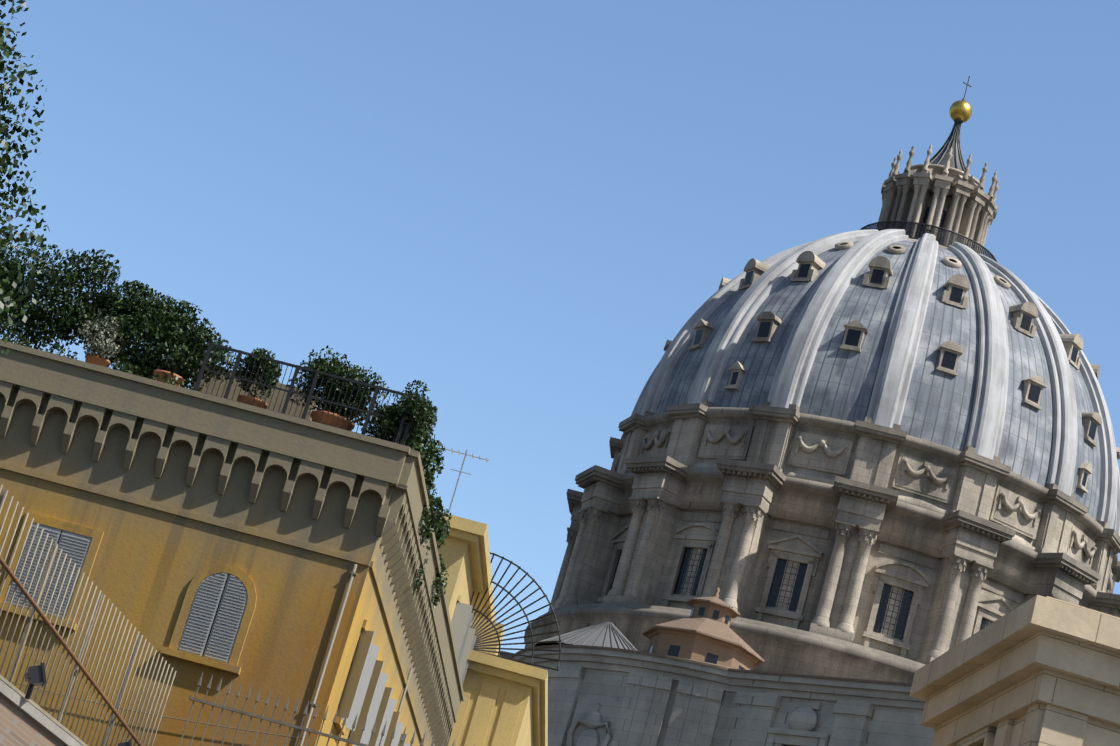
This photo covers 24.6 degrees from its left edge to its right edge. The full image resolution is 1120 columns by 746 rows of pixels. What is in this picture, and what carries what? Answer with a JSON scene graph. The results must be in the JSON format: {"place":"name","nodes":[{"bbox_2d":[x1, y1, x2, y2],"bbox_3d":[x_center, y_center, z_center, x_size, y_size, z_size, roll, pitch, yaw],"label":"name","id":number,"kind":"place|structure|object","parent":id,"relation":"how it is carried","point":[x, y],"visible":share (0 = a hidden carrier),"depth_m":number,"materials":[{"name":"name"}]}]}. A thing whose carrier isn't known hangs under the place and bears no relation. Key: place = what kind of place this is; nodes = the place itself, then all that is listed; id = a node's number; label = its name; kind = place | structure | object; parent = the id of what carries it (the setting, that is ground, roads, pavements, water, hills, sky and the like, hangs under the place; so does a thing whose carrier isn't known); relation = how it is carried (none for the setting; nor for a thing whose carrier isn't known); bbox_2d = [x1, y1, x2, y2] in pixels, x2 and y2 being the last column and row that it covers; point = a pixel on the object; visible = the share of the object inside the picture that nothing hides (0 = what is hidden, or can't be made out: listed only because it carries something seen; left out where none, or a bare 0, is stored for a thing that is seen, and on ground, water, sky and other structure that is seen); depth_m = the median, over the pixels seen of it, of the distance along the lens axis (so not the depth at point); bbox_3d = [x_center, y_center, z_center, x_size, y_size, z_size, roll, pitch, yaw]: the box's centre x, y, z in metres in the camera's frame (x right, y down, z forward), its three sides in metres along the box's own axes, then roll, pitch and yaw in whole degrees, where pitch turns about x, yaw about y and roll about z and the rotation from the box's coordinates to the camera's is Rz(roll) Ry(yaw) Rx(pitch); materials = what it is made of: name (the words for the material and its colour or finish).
{"place":"outdoors","nodes":[
{"label":"outdoors","id":0,"kind":"place"},
{"bbox_2d":[0,694,65,745],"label":"brick wall","id":1,"kind":"structure","parent":0,"point":[18,727],"depth_m":38.96,"materials":[{"name":"brick"}]},
{"bbox_2d":[0,680,81,745],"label":"wall coping","id":2,"kind":"object","parent":1,"relation":"on","point":[8,693],"depth_m":39.38,"materials":[{"name":"grey stone"}]},
{"bbox_2d":[25,662,131,745],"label":"floodlights","id":3,"kind":"object","parent":2,"relation":"on","point":[35,675],"visible":1,"depth_m":38.45,"materials":[{"name":"grey metal"}]},
{"bbox_2d":[0,484,176,745],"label":"fence bars","id":4,"kind":"object","parent":2,"relation":"on","point":[124,681],"visible":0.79,"depth_m":41.81,"materials":[{"name":"grey metal"}]},
{"bbox_2d":[0,556,142,745],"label":"rusty fence brace","id":5,"kind":"object","parent":4,"relation":"attached to","point":[60,639],"visible":1,"depth_m":41.08,"materials":[{"name":"brown metal"}]},
{"bbox_2d":[179,673,464,745],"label":"spear fence bars","id":6,"kind":"object","parent":2,"relation":"on","point":[271,720],"visible":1,"depth_m":48.23,"materials":[{"name":"paint"}]},
{"bbox_2d":[0,340,464,745],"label":"yellow house walls","id":7,"kind":"structure","parent":0,"point":[167,498],"depth_m":60.60,"materials":[{"name":"yellow paint"}]},
{"bbox_2d":[78,316,124,358],"bbox_3d":[-11.124,-0.863,62.446,1.198,1.207,1.173,15,-18,2],"label":"terrace sage bush","id":8,"kind":"object","parent":7,"relation":"on","point":[108,347],"visible":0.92,"depth_m":62.22,"materials":[{"name":"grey plant"}]},
{"bbox_2d":[57,530,342,719],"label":"shutter gaps","id":9,"kind":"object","parent":7,"relation":"in","point":[215,614],"depth_m":59.81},
{"bbox_2d":[5,522,409,745],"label":"window shutters","id":10,"kind":"object","parent":7,"relation":"attached to","point":[367,693],"visible":0.81,"depth_m":60.17,"materials":[{"name":"grey wood"}]},
{"bbox_2d":[12,564,412,745],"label":"drainpipe","id":11,"kind":"object","parent":7,"relation":"attached to","point":[352,574],"visible":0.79,"depth_m":59.31,"materials":[{"name":"metal"}]},
{"bbox_2d":[85,354,354,430],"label":"flower pots","id":12,"kind":"object","parent":7,"relation":"on","point":[99,360],"visible":0.42,"depth_m":61.90,"materials":[{"name":"brown ceramic"}]},
{"bbox_2d":[0,226,451,607],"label":"terrace plants","id":13,"kind":"object","parent":7,"relation":"on","point":[169,335],"visible":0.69,"depth_m":62.77,"materials":[{"name":"green plant"}]},
{"bbox_2d":[194,342,432,505],"bbox_3d":[-4.065,2.642,66.243,4.872,1.420,12.871,7,-20,27],"label":"terrace railing","id":14,"kind":"object","parent":7,"relation":"on","point":[369,412],"visible":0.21,"depth_m":61.77,"materials":[{"name":"black metal"}]},
{"bbox_2d":[436,512,547,745],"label":"tall house walls","id":15,"kind":"structure","parent":0,"point":[504,702],"depth_m":99.53,"materials":[{"name":"yellow paint"}]},
{"bbox_2d":[451,602,476,685],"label":"tall house shutters","id":16,"kind":"object","parent":15,"relation":"attached to","point":[463,633],"visible":0.15,"depth_m":95.06,"materials":[{"name":"grey wood"}]},
{"bbox_2d":[445,448,488,513],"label":"tv antenna","id":17,"kind":"object","parent":15,"relation":"on","point":[466,454],"visible":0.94,"depth_m":96.29,"materials":[{"name":"grey metal"}]},
{"bbox_2d":[470,552,560,670],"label":"fan-shaped metal grille","id":18,"kind":"object","parent":15,"relation":"attached to","point":[478,646],"visible":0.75,"depth_m":100.28,"materials":[{"name":"black metal"}]},
{"bbox_2d":[0,0,1119,652],"label":"sky","id":19,"kind":"structure","parent":0,"point":[512,210],"materials":[{"name":"blue"}]},
{"bbox_2d":[512,647,934,745],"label":"stone wall","id":20,"kind":"structure","parent":0,"point":[601,697],"depth_m":203.38,"materials":[{"name":"grey stone"}]},
{"bbox_2d":[534,621,637,650],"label":"small roof","id":21,"kind":"structure","parent":20,"relation":"on","point":[606,634],"depth_m":214.49,"materials":[{"name":"grey metal"}]},
{"bbox_2d":[647,587,757,669],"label":"small cupola","id":22,"kind":"object","parent":20,"relation":"on","point":[695,646],"visible":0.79,"depth_m":215.90,"materials":[{"name":"beige stone"}]},
{"bbox_2d":[649,607,787,745],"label":"small windows","id":23,"kind":"structure","parent":22,"relation":"in","point":[674,652],"depth_m":215.78,"materials":[{"name":"black glass"}]},
{"bbox_2d":[500,596,911,685],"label":"tiled roof","id":24,"kind":"structure","parent":20,"relation":"on","point":[714,629],"depth_m":215.67,"materials":[{"name":"tile"}]},
{"bbox_2d":[524,144,1119,682],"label":"domed basilica","id":25,"kind":"structure","parent":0,"point":[856,514],"depth_m":239.02,"materials":[{"name":"grey stone"}]},
{"bbox_2d":[611,221,996,637],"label":"bars","id":26,"kind":"object","parent":25,"relation":"on","point":[862,228],"visible":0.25,"depth_m":240.37,"materials":[{"name":"black metal"}]},
{"bbox_2d":[610,207,1096,639],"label":"windows","id":27,"kind":"structure","parent":25,"relation":"in","point":[948,360],"depth_m":243.38,"materials":[{"name":"black glass"}]},
{"bbox_2d":[656,240,1100,519],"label":"dome roof","id":28,"kind":"structure","parent":25,"relation":"on","point":[840,383],"depth_m":246.47,"materials":[{"name":"grey metal"}]},
{"bbox_2d":[631,229,1119,535],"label":"dome ribs","id":29,"kind":"object","parent":28,"relation":"attached to","point":[891,384],"visible":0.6,"depth_m":249.50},
{"bbox_2d":[864,222,994,260],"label":"railing","id":30,"kind":"object","parent":28,"relation":"on","point":[932,231],"visible":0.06,"depth_m":265.07,"materials":[{"name":"black metal"}]},
{"bbox_2d":[929,76,971,170],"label":"spire with cross","id":31,"kind":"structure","parent":25,"relation":"on","point":[939,157],"depth_m":274.71,"materials":[{"name":"grey"}]},
{"bbox_2d":[949,100,971,122],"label":"golden ball","id":32,"kind":"object","parent":31,"relation":"attached to","point":[961,109],"visible":0.9,"depth_m":276.29,"materials":[{"name":"gold metal"}]},
{"label":"ground","id":33,"kind":"structure","parent":0,"visible":0},
{"bbox_2d":[909,595,1119,745],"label":"beige building","id":34,"kind":"structure","parent":33,"relation":"on","point":[1037,670],"depth_m":47.57,"materials":[{"name":"stone"}]},
{"bbox_3d":[-14.218,2.811,39.005,6.054,16.333,8.254,15,-18,2],"label":"tree","id":35,"kind":"object","parent":33,"relation":"on","visible":0},
{"bbox_2d":[0,0,49,355],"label":"tree","id":36,"kind":"object","parent":35,"relation":"attached to","point":[31,210],"visible":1,"depth_m":40.60,"materials":[{"name":"green plant"}]}
]}

